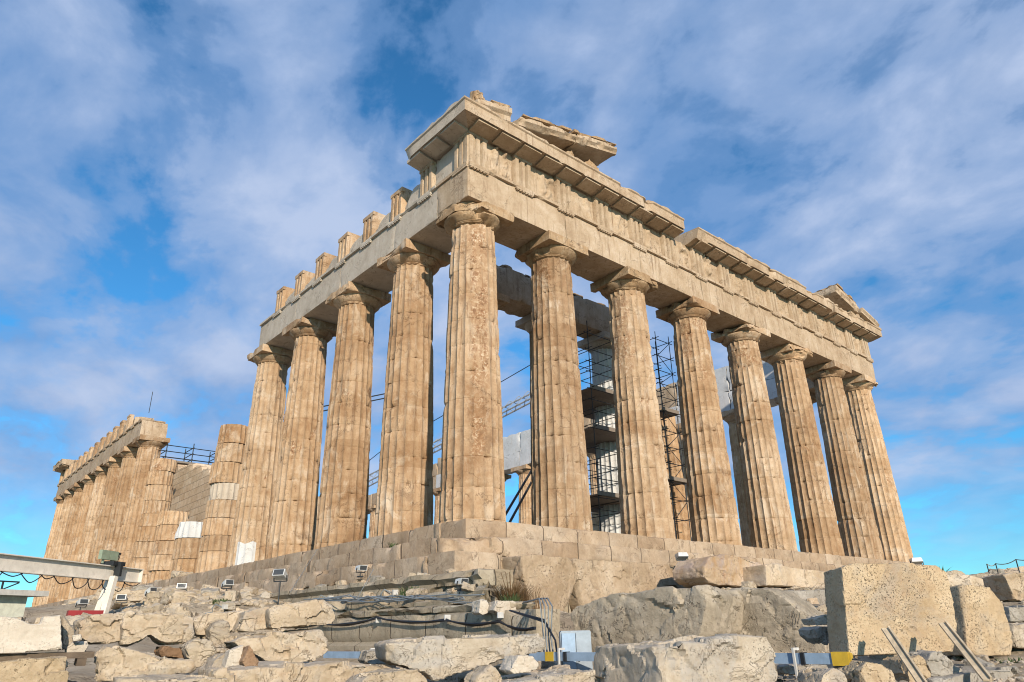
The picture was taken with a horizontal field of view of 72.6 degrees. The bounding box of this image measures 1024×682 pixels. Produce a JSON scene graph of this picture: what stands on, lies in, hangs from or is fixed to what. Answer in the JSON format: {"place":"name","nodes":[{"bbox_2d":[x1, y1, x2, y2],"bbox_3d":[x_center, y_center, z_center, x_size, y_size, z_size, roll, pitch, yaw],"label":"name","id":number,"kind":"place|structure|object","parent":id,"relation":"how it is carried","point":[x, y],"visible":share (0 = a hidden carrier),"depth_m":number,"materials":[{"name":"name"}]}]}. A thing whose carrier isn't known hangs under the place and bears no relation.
{"place":"outdoors","nodes":[
{"label":"outdoors","id":0,"kind":"place"},
{"bbox_2d":[0,0,1023,606],"label":"sky","id":1,"kind":"structure","parent":0,"point":[168,167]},
{"bbox_2d":[8,585,1023,681],"bbox_3d":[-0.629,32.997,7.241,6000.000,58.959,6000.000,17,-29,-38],"label":"ground","id":2,"kind":"structure","parent":0,"point":[86,673],"depth_m":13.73,"materials":[{"name":"stone"}]},
{"bbox_2d":[0,580,48,616],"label":"site hut","id":3,"kind":"object","parent":2,"relation":"on","point":[12,602],"visible":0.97,"depth_m":20.76,"materials":[{"name":"white paint"}]},
{"bbox_2d":[0,656,68,681],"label":"stone block","id":4,"kind":"object","parent":2,"relation":"on","point":[48,669],"depth_m":6.38,"materials":[{"name":"stone"}]},
{"bbox_2d":[0,651,94,665],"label":"timber skid","id":5,"kind":"object","parent":4,"relation":"on","point":[80,658],"visible":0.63,"depth_m":6.83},
{"bbox_2d":[0,615,61,653],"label":"marble block","id":6,"kind":"object","parent":5,"relation":"on","point":[17,635],"depth_m":6.67,"materials":[{"name":"stone"}]},
{"bbox_2d":[60,615,73,649],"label":"stone block","id":7,"kind":"object","parent":5,"relation":"on","point":[67,631],"depth_m":7.18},
{"bbox_2d":[65,641,88,651],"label":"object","id":8,"kind":"object","parent":5,"relation":"on","point":[79,646],"depth_m":7.10,"materials":[{"name":"stone"}]},
{"bbox_2d":[72,634,81,641],"bbox_3d":[-4.410,3.010,7.066,0.094,0.074,0.125,13,-26,-30],"label":"stone cube","id":9,"kind":"object","parent":8,"relation":"on","point":[77,637],"visible":1,"depth_m":7.02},
{"bbox_2d":[0,550,143,613],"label":"gantry beam","id":10,"kind":"structure","parent":2,"relation":"on","point":[112,572],"depth_m":19.87,"materials":[{"name":"beige metal"}]},
{"bbox_2d":[66,617,83,624],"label":"rubble stone","id":11,"kind":"object","parent":2,"relation":"on","point":[71,620],"visible":0.23,"depth_m":16.34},
{"bbox_2d":[66,595,90,604],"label":"rubble stone","id":12,"kind":"object","parent":2,"relation":"on","point":[72,601],"visible":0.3,"depth_m":32.00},
{"bbox_2d":[75,599,88,609],"bbox_3d":[-11.987,7.494,19.364,0.213,0.620,0.298,-14,-26,29],"label":"floodlight","id":13,"kind":"object","parent":2,"relation":"on","point":[81,602],"visible":0.79,"depth_m":19.40,"materials":[{"name":"metal"}]},
{"bbox_2d":[66,610,103,615],"bbox_3d":[-11.870,7.713,19.335,0.860,0.450,0.248,17,-29,-38],"label":"barrier","id":14,"kind":"object","parent":2,"relation":"on","point":[75,612],"visible":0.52,"depth_m":19.26,"materials":[{"name":"red plastic"}]},
{"bbox_2d":[73,612,124,644],"bbox_3d":[-4.727,3.284,7.955,0.490,0.330,0.832,14,-27,-32],"label":"stone block","id":15,"kind":"object","parent":2,"relation":"on","point":[97,629],"depth_m":7.66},
{"bbox_2d":[111,596,131,608],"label":"rubble stone","id":16,"kind":"object","parent":2,"relation":"on","point":[115,605],"visible":0.41,"depth_m":25.46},
{"bbox_2d":[116,594,127,611],"bbox_3d":[-11.617,7.899,20.685,0.319,0.710,0.228,4,-23,-12],"label":"floodlight","id":17,"kind":"object","parent":2,"relation":"on","point":[121,597],"visible":0.79,"depth_m":20.72,"materials":[{"name":"metal"}]},
{"bbox_2d":[112,588,145,599],"bbox_3d":[-15.290,10.091,27.690,1.321,0.545,0.867,26,-36,-34],"label":"rubble stone","id":18,"kind":"object","parent":2,"relation":"on","point":[130,592],"visible":0.33,"depth_m":27.39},
{"bbox_2d":[129,593,143,602],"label":"rubble stone","id":19,"kind":"object","parent":2,"relation":"on","point":[136,598],"visible":0.57,"depth_m":24.90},
{"bbox_2d":[94,645,195,681],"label":"stone block","id":20,"kind":"object","parent":2,"relation":"on","point":[110,662],"depth_m":6.79,"materials":[{"name":"stone"}]},
{"bbox_2d":[140,603,162,612],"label":"rubble stone","id":21,"kind":"object","parent":2,"relation":"on","point":[154,607],"visible":0.59,"depth_m":18.14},
{"bbox_2d":[144,588,171,605],"bbox_3d":[-11.115,8.126,22.101,0.625,0.496,0.821,-7,-16,19],"label":"rubble stone","id":22,"kind":"object","parent":2,"relation":"on","point":[152,597],"visible":0.52,"depth_m":21.79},
{"bbox_2d":[113,674,228,681],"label":"stone slab","id":23,"kind":"object","parent":2,"relation":"on","point":[166,678],"depth_m":6.30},
{"bbox_2d":[160,589,196,604],"bbox_3d":[-10.039,7.723,20.958,0.688,0.464,1.221,25,-31,-35],"label":"rubble stone","id":24,"kind":"object","parent":2,"relation":"on","point":[167,596],"visible":0.48,"depth_m":20.67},
{"bbox_2d":[166,606,190,612],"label":"rubble stone","id":25,"kind":"object","parent":2,"relation":"on","point":[173,609],"visible":0.41,"depth_m":17.98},
{"bbox_2d":[176,583,186,590],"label":"floodlight","id":26,"kind":"object","parent":2,"relation":"on","point":[181,586],"visible":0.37,"depth_m":22.29,"materials":[{"name":"metal"}]},
{"bbox_2d":[171,596,196,603],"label":"rubble stone","id":27,"kind":"object","parent":2,"relation":"on","point":[186,599],"visible":0.45,"depth_m":19.45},
{"bbox_2d":[179,639,216,667],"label":"stone block","id":28,"kind":"object","parent":2,"relation":"on","point":[199,652],"depth_m":7.56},
{"bbox_2d":[154,646,184,658],"bbox_3d":[-3.869,3.528,7.896,0.323,0.153,0.514,14,-27,-32],"label":"stone slab","id":29,"kind":"object","parent":28,"relation":"on","point":[169,652],"depth_m":7.71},
{"bbox_2d":[118,610,194,646],"bbox_3d":[-4.092,3.296,8.005,0.763,0.375,0.747,12,-26,-29],"label":"stone block","id":30,"kind":"object","parent":29,"relation":"on","point":[166,628],"depth_m":7.74,"materials":[{"name":"stone"}]},
{"bbox_2d":[201,587,219,593],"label":"rubble stone","id":31,"kind":"object","parent":2,"relation":"on","point":[207,589],"visible":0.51,"depth_m":21.95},
{"bbox_2d":[202,591,222,595],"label":"rubble stone","id":32,"kind":"object","parent":2,"relation":"on","point":[216,593],"visible":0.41,"depth_m":21.65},
{"bbox_2d":[218,601,235,609],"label":"rubble stone","id":33,"kind":"object","parent":2,"relation":"on","point":[231,604],"visible":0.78,"depth_m":18.59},
{"bbox_2d":[223,590,241,600],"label":"rubble stone","id":34,"kind":"object","parent":2,"relation":"on","point":[233,595],"visible":0.56,"depth_m":19.38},
{"bbox_2d":[217,592,251,599],"bbox_3d":[-8.276,7.715,20.810,0.881,0.391,0.742,-21,-24,28],"label":"rubble stone","id":35,"kind":"object","parent":2,"relation":"on","point":[247,595],"visible":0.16,"depth_m":20.74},
{"bbox_2d":[221,579,233,590],"bbox_3d":[-8.616,7.584,21.043,0.246,0.718,0.340,-17,-27,34],"label":"floodlight","id":36,"kind":"object","parent":35,"relation":"on","point":[227,583],"visible":0.72,"depth_m":21.07,"materials":[{"name":"metal"}]},
{"bbox_2d":[240,586,258,594],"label":"rubble stone","id":37,"kind":"object","parent":2,"relation":"on","point":[253,590],"visible":0.54,"depth_m":22.24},
{"bbox_2d":[272,569,287,604],"bbox_3d":[-6.298,6.820,18.813,0.404,1.268,0.295,-5,-23,10],"label":"floodlight","id":38,"kind":"object","parent":2,"relation":"on","point":[279,574],"visible":0.79,"depth_m":18.92,"materials":[{"name":"metal"}]},
{"bbox_2d":[198,660,383,681],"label":"stone slab","id":39,"kind":"object","parent":2,"relation":"on","point":[315,671],"depth_m":6.81,"materials":[{"name":"stone"}]},
{"bbox_2d":[199,653,224,674],"bbox_3d":[-3.052,3.316,7.112,0.199,0.242,0.419,14,-27,-32],"label":"stone slab","id":40,"kind":"object","parent":39,"relation":"on","point":[215,660],"depth_m":7.02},
{"bbox_2d":[221,645,242,667],"bbox_3d":[-2.786,3.152,6.948,0.178,0.221,0.211,14,-27,-32],"label":"stone shard","id":41,"kind":"object","parent":39,"relation":"on","point":[232,656],"visible":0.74,"depth_m":6.88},
{"bbox_2d":[239,645,258,666],"bbox_3d":[-2.611,3.132,6.902,0.166,0.223,0.211,14,-27,-32],"label":"stone shard","id":42,"kind":"object","parent":39,"relation":"on","point":[248,658],"visible":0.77,"depth_m":6.83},
{"bbox_2d":[358,649,385,664],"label":"stone block","id":43,"kind":"object","parent":2,"relation":"on","point":[367,656],"depth_m":8.57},
{"bbox_2d":[345,668,426,681],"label":"stone block","id":44,"kind":"object","parent":2,"relation":"on","point":[396,675],"depth_m":6.61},
{"bbox_2d":[298,601,559,665],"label":"terrace wall","id":45,"kind":"structure","parent":2,"relation":"on","point":[368,635],"depth_m":13.30,"materials":[{"name":"stone"}]},
{"bbox_2d":[303,593,483,603],"bbox_3d":[-2.845,5.645,15.191,0.398,0.366,7.304,17,-29,-38],"label":"conduit bundle","id":46,"kind":"object","parent":45,"relation":"on","point":[390,600],"visible":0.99,"depth_m":14.75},
{"bbox_2d":[298,612,535,630],"bbox_3d":[-4.415,6.567,16.016,0.203,0.331,14.764,17,-29,-38],"label":"cable bundle","id":47,"kind":"object","parent":45,"relation":"hanging from","point":[446,617],"visible":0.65,"depth_m":12.67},
{"bbox_2d":[472,599,488,614],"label":"stone block","id":48,"kind":"object","parent":45,"relation":"on","point":[480,606],"depth_m":11.83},
{"bbox_2d":[488,600,515,613],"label":"stone block","id":49,"kind":"object","parent":45,"relation":"on","point":[495,607],"depth_m":11.70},
{"bbox_2d":[496,594,521,600],"bbox_3d":[-0.009,4.796,12.821,0.516,0.328,0.528,-6,-23,11],"label":"weed clump","id":50,"kind":"object","parent":45,"relation":"on","point":[513,598],"visible":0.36,"depth_m":12.71,"materials":[{"name":"green plant"}]},
{"bbox_2d":[509,597,556,651],"bbox_3d":[0.263,4.492,10.666,0.454,1.042,2.402,3,-23,-9],"label":"conduit drop","id":51,"kind":"object","parent":45,"relation":"attached to","point":[541,619],"visible":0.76,"depth_m":10.08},
{"bbox_2d":[374,633,544,680],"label":"stone block","id":52,"kind":"object","parent":2,"relation":"on","point":[435,658],"depth_m":7.38,"materials":[{"name":"stone"}]},
{"bbox_2d":[452,670,472,680],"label":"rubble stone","id":53,"kind":"object","parent":2,"relation":"on","point":[458,676],"visible":0.25,"depth_m":8.82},
{"bbox_2d":[31,90,921,612],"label":"temple","id":54,"kind":"structure","parent":2,"relation":"on","point":[551,204],"depth_m":27.77,"materials":[{"name":"stone"}]},
{"bbox_2d":[125,458,176,587],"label":"ruined column","id":55,"kind":"structure","parent":54,"relation":"on","point":[158,496],"depth_m":44.95,"materials":[{"name":"stone"}]},
{"bbox_2d":[147,510,189,582],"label":"ruined column","id":56,"kind":"structure","parent":54,"relation":"on","point":[160,556],"depth_m":40.80,"materials":[{"name":"stone"}]},
{"bbox_2d":[171,570,192,577],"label":"rubble stone","id":57,"kind":"object","parent":54,"relation":"on","point":[174,573],"visible":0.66,"depth_m":36.37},
{"bbox_2d":[168,521,202,578],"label":"ruined column","id":58,"kind":"structure","parent":54,"relation":"on","point":[188,536],"depth_m":37.53,"materials":[{"name":"stone"}]},
{"bbox_2d":[160,444,214,464],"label":"scaffolding","id":59,"kind":"object","parent":54,"relation":"on","point":[183,462],"visible":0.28,"depth_m":70.36,"materials":[{"name":"metal"}]},
{"bbox_2d":[195,424,247,572],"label":"ruined column","id":60,"kind":"structure","parent":54,"relation":"on","point":[218,520],"depth_m":35.42,"materials":[{"name":"stone"}]},
{"bbox_2d":[355,565,367,577],"bbox_3d":[-3.547,5.413,16.389,0.198,0.265,0.264,-21,-29,39],"label":"floodlight","id":61,"kind":"object","parent":54,"relation":"on","point":[361,567],"visible":1,"depth_m":16.36,"materials":[{"name":"metal"}]},
{"bbox_2d":[370,575,384,581],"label":"rubble stone","id":62,"kind":"object","parent":54,"relation":"on","point":[375,578],"visible":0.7,"depth_m":17.93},
{"bbox_2d":[405,588,420,595],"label":"rubble stone","id":63,"kind":"object","parent":54,"relation":"on","point":[414,592],"visible":0.88,"depth_m":14.76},
{"bbox_2d":[369,365,529,486],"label":"crane","id":64,"kind":"object","parent":54,"relation":"on","point":[505,406],"visible":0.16,"depth_m":49.46,"materials":[{"name":"paint"}]},
{"bbox_2d":[455,578,468,590],"bbox_3d":[-1.017,4.922,14.088,0.192,0.240,0.255,-19,-28,37],"label":"floodlight","id":65,"kind":"object","parent":54,"relation":"on","point":[459,580],"visible":0.73,"depth_m":14.03,"materials":[{"name":"metal"}]},
{"bbox_2d":[461,581,475,591],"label":"rubble stone","id":66,"kind":"object","parent":54,"relation":"on","point":[466,586],"visible":0.96,"depth_m":13.71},
{"bbox_2d":[484,572,537,600],"bbox_3d":[-0.060,4.884,13.399,1.253,0.810,1.197,17,-29,-38],"label":"dry bush","id":67,"kind":"object","parent":54,"relation":"on","point":[523,595],"visible":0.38,"depth_m":13.22,"materials":[{"name":"brown plant"}]},
{"bbox_2d":[506,470,530,514],"bbox_3d":[0.290,6.073,27.952,0.406,3.113,4.731,-9,-24,19],"label":"shoring strut","id":68,"kind":"object","parent":54,"relation":"attached to","point":[517,493],"visible":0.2,"depth_m":27.95,"materials":[{"name":"metal"}]},
{"bbox_2d":[509,482,531,521],"bbox_3d":[0.433,6.367,27.953,0.411,2.565,4.209,-8,-23,17],"label":"shoring strut","id":69,"kind":"object","parent":54,"relation":"attached to","point":[520,502],"visible":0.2,"depth_m":27.74,"materials":[{"name":"metal"}]},
{"bbox_2d":[577,321,619,530],"bbox_3d":[4.053,4.492,32.893,4.700,9.600,3.750,17,-29,-38],"label":"scaffolding","id":70,"kind":"object","parent":54,"relation":"on","point":[594,397],"visible":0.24,"depth_m":31.59,"materials":[{"name":"metal"}]},
{"bbox_2d":[650,331,691,540],"bbox_3d":[7.550,4.578,34.338,1.600,10.400,1.250,17,-29,-38],"label":"scaffolding","id":71,"kind":"object","parent":54,"relation":"on","point":[666,412],"visible":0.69,"depth_m":34.26,"materials":[{"name":"metal"}]},
{"bbox_2d":[675,552,688,560],"bbox_3d":[5.137,6.558,21.095,0.382,0.297,0.310,3,-23,-9],"label":"floodlight","id":72,"kind":"object","parent":54,"relation":"on","point":[681,556],"visible":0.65,"depth_m":21.03,"materials":[{"name":"metal"}]},
{"bbox_2d":[464,665,501,681],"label":"stone block","id":73,"kind":"object","parent":2,"relation":"on","point":[487,673],"depth_m":6.13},
{"bbox_2d":[525,585,546,608],"bbox_3d":[0.467,5.449,14.644,0.604,0.688,0.746,-5,-23,9],"label":"dry weed","id":74,"kind":"object","parent":2,"relation":"on","point":[535,606],"visible":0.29,"depth_m":14.56,"materials":[{"name":"brown plant"}]},
{"bbox_2d":[537,661,557,668],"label":"rubble stone","id":75,"kind":"object","parent":2,"relation":"on","point":[545,664],"visible":0.12,"depth_m":9.67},
{"bbox_2d":[501,668,596,681],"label":"stone slab","id":76,"kind":"object","parent":2,"relation":"on","point":[564,675],"depth_m":6.24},
{"bbox_2d":[499,655,538,673],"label":"stone block","id":77,"kind":"object","parent":76,"relation":"on","point":[515,664],"depth_m":6.25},
{"bbox_2d":[546,664,570,669],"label":"rubble stone","id":78,"kind":"object","parent":2,"relation":"on","point":[559,666],"visible":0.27,"depth_m":8.46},
{"bbox_2d":[559,630,592,670],"bbox_3d":[0.837,4.155,9.130,0.400,0.670,0.315,-1,-22,-1],"label":"cabinet","id":79,"kind":"object","parent":2,"relation":"on","point":[575,641],"visible":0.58,"depth_m":9.07,"materials":[{"name":"metal"}]},
{"bbox_2d":[323,647,857,677],"bbox_3d":[0.142,4.357,9.064,8.501,0.672,0.260,-18,-28,35],"label":"guard rail","id":80,"kind":"object","parent":2,"relation":"on","point":[833,658],"visible":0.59,"depth_m":7.25,"materials":[{"name":"metal"}]},
{"bbox_2d":[570,584,742,651],"bbox_3d":[2.635,4.860,12.065,1.719,1.060,2.875,20,-30,-41],"label":"stone block","id":81,"kind":"object","parent":2,"relation":"on","point":[664,613],"depth_m":11.34,"materials":[{"name":"stone"}]},
{"bbox_2d":[594,633,777,681],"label":"stone block","id":82,"kind":"object","parent":2,"relation":"on","point":[727,657],"depth_m":5.88,"materials":[{"name":"stone"}]},
{"bbox_2d":[672,554,761,587],"bbox_3d":[5.984,6.688,20.160,2.977,0.870,1.272,16,-28,-36],"label":"marble block","id":83,"kind":"object","parent":2,"relation":"on","point":[722,571],"depth_m":19.41,"materials":[{"name":"stone"}]},
{"bbox_2d":[741,581,756,587],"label":"rubble stone","id":84,"kind":"object","parent":2,"relation":"on","point":[750,584],"visible":0.54,"depth_m":18.80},
{"bbox_2d":[730,587,829,652],"bbox_3d":[4.450,4.737,11.680,1.861,1.171,1.262,-19,-29,37],"label":"stone block","id":85,"kind":"object","parent":2,"relation":"on","point":[774,617],"depth_m":11.20,"materials":[{"name":"stone"}]},
{"bbox_2d":[738,563,824,587],"bbox_3d":[7.926,6.994,20.582,3.481,0.671,1.265,16,-28,-36],"label":"marble block","id":86,"kind":"object","parent":2,"relation":"on","point":[776,575],"depth_m":19.71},
{"bbox_2d":[776,664,827,674],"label":"stone block","id":87,"kind":"object","parent":2,"relation":"on","point":[785,669],"depth_m":7.40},
{"bbox_2d":[784,589,824,604],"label":"marble block","id":88,"kind":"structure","parent":2,"relation":"on","point":[819,595],"depth_m":16.80,"materials":[{"name":"grey stone"}]},
{"bbox_2d":[798,626,828,644],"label":"stone block","id":89,"kind":"object","parent":2,"relation":"on","point":[816,635],"depth_m":9.00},
{"bbox_2d":[801,614,826,625],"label":"stone block","id":90,"kind":"object","parent":89,"relation":"on","point":[816,620],"depth_m":9.52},
{"bbox_2d":[816,604,826,614],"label":"rubble stone","id":91,"kind":"object","parent":2,"relation":"on","point":[822,608],"visible":0.07,"depth_m":12.35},
{"bbox_2d":[869,655,896,659],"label":"rubble stone","id":92,"kind":"object","parent":2,"relation":"on","point":[879,657],"visible":0.13,"depth_m":8.91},
{"bbox_2d":[824,563,956,655],"bbox_3d":[4.402,3.149,8.216,1.671,0.998,0.448,6,-23,-17],"label":"stone block","id":93,"kind":"object","parent":2,"relation":"on","point":[911,605],"depth_m":8.02,"materials":[{"name":"stone"}]},
{"bbox_2d":[881,626,926,681],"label":"timber prop","id":94,"kind":"object","parent":2,"relation":"on","point":[905,657],"visible":1,"depth_m":7.00,"materials":[{"name":"wood"}]},
{"bbox_2d":[880,655,930,681],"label":"stone boulder","id":95,"kind":"object","parent":2,"relation":"on","point":[896,666],"visible":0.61,"depth_m":7.04,"materials":[{"name":"stone"}]},
{"bbox_2d":[909,557,923,564],"bbox_3d":[18.555,10.629,31.771,0.552,1.433,0.444,-6,-23,12],"label":"floodlight","id":96,"kind":"object","parent":2,"relation":"on","point":[918,560],"visible":0.44,"depth_m":31.86,"materials":[{"name":"metal"}]},
{"bbox_2d":[947,572,983,586],"bbox_3d":[7.711,4.421,12.285,0.992,0.588,0.687,8,-34,13],"label":"rubble stone","id":97,"kind":"object","parent":2,"relation":"on","point":[956,579],"visible":0.13,"depth_m":12.07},
{"bbox_2d":[938,620,996,681],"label":"timber prop","id":98,"kind":"object","parent":2,"relation":"on","point":[978,667],"visible":1,"depth_m":7.09,"materials":[{"name":"wood"}]},
{"bbox_2d":[927,666,1019,681],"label":"stone slab","id":99,"kind":"object","parent":2,"relation":"on","point":[968,674],"depth_m":7.09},
{"bbox_2d":[908,650,961,676],"bbox_3d":[4.363,3.365,7.285,0.511,0.251,0.424,7,-24,-20],"label":"carved stone","id":100,"kind":"object","parent":99,"relation":"on","point":[939,663],"visible":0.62,"depth_m":7.10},
{"bbox_2d":[943,584,1012,655],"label":"stone block","id":101,"kind":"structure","parent":2,"relation":"on","point":[983,627],"depth_m":8.94,"materials":[{"name":"stone"}]},
{"bbox_2d":[963,657,994,666],"bbox_3d":[5.323,3.703,7.953,0.250,0.153,0.264,13,-15,-38],"label":"rubble stone","id":102,"kind":"object","parent":2,"relation":"on","point":[983,663],"visible":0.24,"depth_m":7.93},
{"bbox_2d":[980,572,1023,601],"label":"stone boulder","id":103,"kind":"object","parent":2,"relation":"on","point":[1005,587],"visible":0.59,"depth_m":12.29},
{"bbox_2d":[986,559,1023,573],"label":"rope fence","id":104,"kind":"object","parent":2,"relation":"on","point":[1004,564],"visible":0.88,"depth_m":15.54,"materials":[{"name":"metal"}]},
{"bbox_2d":[1003,605,1023,622],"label":"stone block","id":105,"kind":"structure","parent":2,"relation":"on","point":[1014,613],"depth_m":10.12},
{"bbox_2d":[1009,622,1023,648],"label":"stone block","id":106,"kind":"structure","parent":2,"relation":"on","point":[1017,632],"depth_m":9.22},
{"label":"rubble stone","id":107,"kind":"object","parent":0,"visible":0},
{"bbox_2d":[222,629,327,661],"bbox_3d":[-2.816,3.605,8.178,1.087,0.404,0.963,13,-26,-30],"label":"stone boulder","id":108,"kind":"object","parent":107,"relation":"on","point":[302,645],"visible":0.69,"depth_m":7.88,"materials":[{"name":"stone"}]},
{"bbox_2d":[200,619,229,647],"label":"stone block","id":109,"kind":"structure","parent":108,"relation":"on","point":[217,632],"depth_m":8.04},
{"bbox_2d":[193,610,243,636],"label":"stone block","id":110,"kind":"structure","parent":108,"relation":"on","point":[200,622],"depth_m":8.35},
{"bbox_2d":[232,607,268,632],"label":"stone block","id":111,"kind":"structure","parent":108,"relation":"on","point":[251,620],"depth_m":8.31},
{"bbox_2d":[264,599,334,629],"bbox_3d":[-2.700,3.397,8.659,0.812,0.337,0.840,12,-26,-29],"label":"stone block","id":112,"kind":"object","parent":108,"relation":"on","point":[304,614],"depth_m":8.35,"materials":[{"name":"stone"}]},
{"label":"rubble stone","id":113,"kind":"object","parent":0,"visible":0},
{"bbox_2d":[833,660,895,681],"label":"stone boulder","id":114,"kind":"object","parent":113,"relation":"on","point":[868,672],"visible":0.77,"depth_m":6.65,"materials":[{"name":"stone"}]},
{"bbox_2d":[841,668,853,679],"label":"stone boulder","id":115,"kind":"object","parent":114,"relation":"on","point":[849,674],"visible":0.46,"depth_m":6.75,"materials":[{"name":"stone"}]},
{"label":"rubble stone","id":116,"kind":"object","parent":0,"visible":0},
{"bbox_2d":[794,666,846,681],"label":"stone boulder","id":117,"kind":"object","parent":116,"relation":"on","point":[811,674],"visible":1,"depth_m":6.47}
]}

